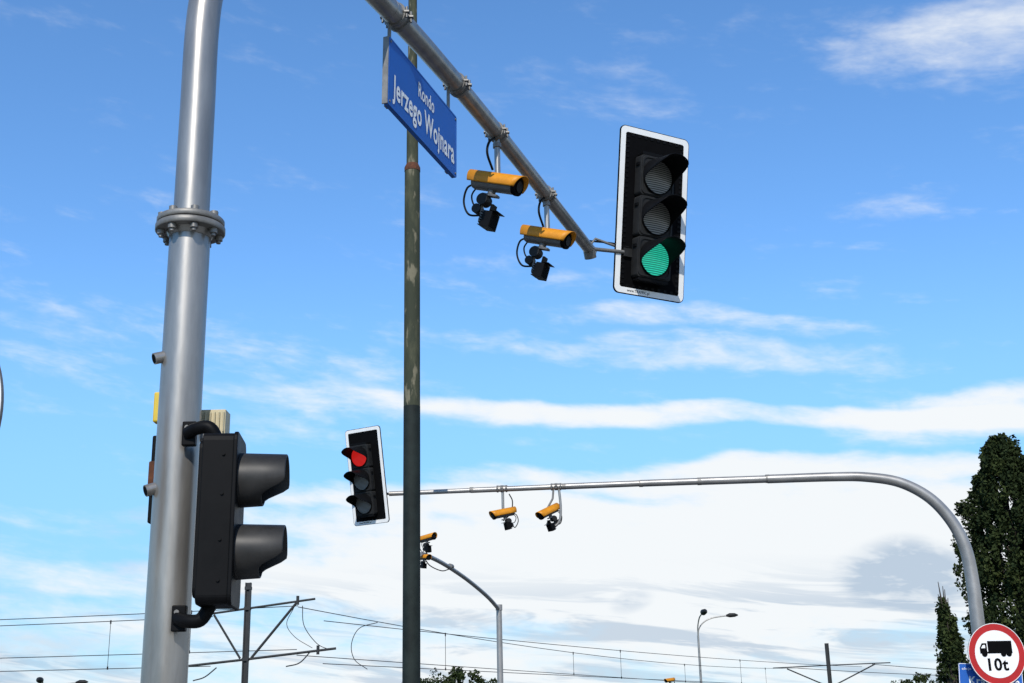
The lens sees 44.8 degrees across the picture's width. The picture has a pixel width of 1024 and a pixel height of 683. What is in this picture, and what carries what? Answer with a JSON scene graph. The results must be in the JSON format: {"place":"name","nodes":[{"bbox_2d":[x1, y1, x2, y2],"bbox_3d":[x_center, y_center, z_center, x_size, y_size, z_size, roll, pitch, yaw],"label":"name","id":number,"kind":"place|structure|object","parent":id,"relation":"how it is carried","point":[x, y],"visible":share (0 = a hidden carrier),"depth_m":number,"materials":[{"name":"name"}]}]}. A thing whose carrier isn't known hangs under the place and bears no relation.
{"place":"outdoors","nodes":[
{"label":"outdoors","id":0,"kind":"place"},
{"bbox_2d":[36,677,87,682],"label":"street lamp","id":1,"kind":"object","parent":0,"point":[39,679],"visible":1,"depth_m":93.05,"materials":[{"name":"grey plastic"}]},
{"bbox_2d":[402,0,419,682],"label":"utility pole","id":2,"kind":"structure","parent":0,"point":[411,559],"depth_m":17.37,"materials":[{"name":"grey metal"}]},
{"bbox_2d":[0,0,1023,682],"label":"sky","id":3,"kind":"structure","parent":0,"point":[853,301],"materials":[{"name":"blue"}]},
{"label":"pavement","id":4,"kind":"structure","parent":0,"visible":0},
{"bbox_2d":[0,367,3,425],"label":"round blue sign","id":5,"kind":"object","parent":4,"relation":"on","point":[1,395],"visible":1,"depth_m":3.99,"materials":[{"name":"metal"}]},
{"bbox_2d":[140,0,631,682],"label":"traffic signal mast","id":6,"kind":"object","parent":4,"relation":"on","point":[190,228],"visible":0.98,"depth_m":4.73,"materials":[{"name":"grey metal"}]},
{"bbox_2d":[192,432,289,609],"bbox_3d":[-0.958,0.640,4.424,0.302,0.610,0.246,0,-17,-5],"label":"pedestrian signal","id":7,"kind":"object","parent":6,"relation":"attached to","point":[231,549],"visible":0.98,"depth_m":4.33,"materials":[{"name":"black plastic"}]},
{"bbox_2d":[382,23,456,177],"bbox_3d":[-0.543,-1.462,7.435,0.052,0.616,1.013,-7,-20,18],"label":"street name sign","id":8,"kind":"object","parent":6,"relation":"attached to","point":[416,106],"visible":0.98,"depth_m":7.32,"materials":[{"name":"metal"}]},
{"bbox_2d":[463,169,528,231],"bbox_3d":[-0.148,-0.972,8.563,0.461,0.405,0.160,12,-9,29],"label":"traffic camera","id":9,"kind":"object","parent":6,"relation":"hanging from","point":[492,183],"visible":1,"depth_m":8.53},
{"bbox_2d":[516,224,575,280],"bbox_3d":[0.230,-0.682,9.569,0.461,0.405,0.160,11,-10,28],"label":"traffic camera","id":10,"kind":"object","parent":6,"relation":"hanging from","point":[542,237],"visible":1,"depth_m":9.54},
{"bbox_2d":[613,125,688,302],"bbox_3d":[1.344,-1.161,10.968,0.755,1.530,0.449,8,-10,-28],"label":"traffic light","id":11,"kind":"object","parent":6,"relation":"attached to","point":[651,208],"visible":1,"depth_m":11.00,"materials":[{"name":"black plastic"}]},
{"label":"camera mast","id":12,"kind":"object","parent":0,"visible":0},
{"bbox_2d":[664,678,674,682],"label":"traffic camera","id":13,"kind":"object","parent":12,"relation":"attached to","point":[669,680],"visible":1,"depth_m":69.83,"materials":[{"name":"orange plastic"}]},
{"label":"ground","id":14,"kind":"structure","parent":0,"visible":0},
{"bbox_2d":[188,582,335,682],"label":"catenary mast","id":15,"kind":"object","parent":14,"relation":"on","point":[247,608],"visible":0.97,"depth_m":56.51,"materials":[{"name":"metal"}]},
{"bbox_2d":[0,605,936,682],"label":"overhead wires","id":16,"kind":"object","parent":15,"relation":"attached to","point":[445,665],"visible":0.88,"depth_m":61.59,"materials":[{"name":"black metal"}]},
{"bbox_2d":[420,666,934,682],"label":"distant trees","id":17,"kind":"object","parent":14,"relation":"on","point":[455,675],"visible":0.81,"depth_m":145.52,"materials":[{"name":"green plant"}]},
{"bbox_2d":[697,609,737,682],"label":"street lamp","id":18,"kind":"object","parent":14,"relation":"on","point":[703,611],"visible":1,"depth_m":97.16,"materials":[{"name":"grey metal"}]},
{"bbox_2d":[773,643,889,682],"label":"catenary mast","id":19,"kind":"object","parent":14,"relation":"on","point":[827,655],"visible":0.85,"depth_m":115.96,"materials":[{"name":"metal"}]},
{"bbox_2d":[933,583,968,682],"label":"poplar tree","id":20,"kind":"object","parent":14,"relation":"on","point":[951,654],"visible":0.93,"depth_m":58.49,"materials":[{"name":"green plant"}]},
{"bbox_2d":[950,432,1023,682],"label":"poplar tree","id":21,"kind":"object","parent":14,"relation":"on","point":[1001,458],"visible":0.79,"depth_m":59.00,"materials":[{"name":"green plant"}]},
{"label":"traffic island","id":22,"kind":"structure","parent":0,"visible":0},
{"bbox_2d":[387,472,984,633],"bbox_3d":[2.470,4.570,18.667,9.250,5.050,0.398,-3,-17,6],"label":"traffic signal mast","id":23,"kind":"object","parent":22,"relation":"on","point":[949,518],"visible":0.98,"depth_m":19.06,"materials":[{"name":"grey metal"}]},
{"bbox_2d":[341,425,389,525],"bbox_3d":[-2.393,2.120,19.520,0.700,1.530,0.449,-11,-9,30],"label":"traffic light","id":24,"kind":"object","parent":23,"relation":"attached to","point":[364,475],"visible":1,"depth_m":19.57,"materials":[{"name":"black plastic"}]},
{"bbox_2d":[489,506,518,529],"bbox_3d":[-0.110,2.768,19.321,0.461,0.335,0.160,-7,-13,-28],"label":"traffic camera","id":25,"kind":"object","parent":23,"relation":"hanging from","point":[504,513],"visible":1,"depth_m":19.29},
{"bbox_2d":[535,503,561,531],"bbox_3d":[0.604,2.749,19.290,0.461,0.365,0.160,-19,-1,-42],"label":"traffic camera","id":26,"kind":"object","parent":23,"relation":"hanging from","point":[549,511],"visible":1,"depth_m":19.23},
{"bbox_2d":[958,663,1022,682],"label":"direction sign","id":27,"kind":"object","parent":23,"relation":"attached to","point":[967,674],"visible":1,"depth_m":17.97,"materials":[{"name":"blue metal"}]},
{"bbox_2d":[968,623,1023,682],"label":"no trucks sign","id":28,"kind":"object","parent":23,"relation":"attached to","point":[995,652],"visible":1,"depth_m":17.89,"materials":[{"name":"metal"}]},
{"bbox_3d":[-0.254,10.853,30.146,3.000,0.120,6.000,-1,-17,0],"label":"traffic island","id":29,"kind":"object","parent":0,"visible":0},
{"bbox_2d":[420,552,502,682],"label":"camera mast","id":30,"kind":"object","parent":29,"relation":"on","point":[450,567],"visible":0.94,"depth_m":30.89,"materials":[{"name":"metal"}]},
{"bbox_2d":[420,554,431,568],"bbox_3d":[-1.894,4.732,26.712,0.144,0.302,0.414,12,-15,-37],"label":"traffic camera","id":31,"kind":"object","parent":30,"relation":"attached to","point":[424,557],"visible":0.9,"depth_m":26.65,"materials":[{"name":"orange plastic"}]},
{"bbox_2d":[420,532,436,552],"bbox_3d":[-1.831,4.370,26.860,0.507,0.391,0.176,-21,-25,34],"label":"traffic camera","id":32,"kind":"object","parent":30,"relation":"attached to","point":[426,546],"visible":0.94,"depth_m":26.82,"materials":[{"name":"orange plastic"}]}
]}

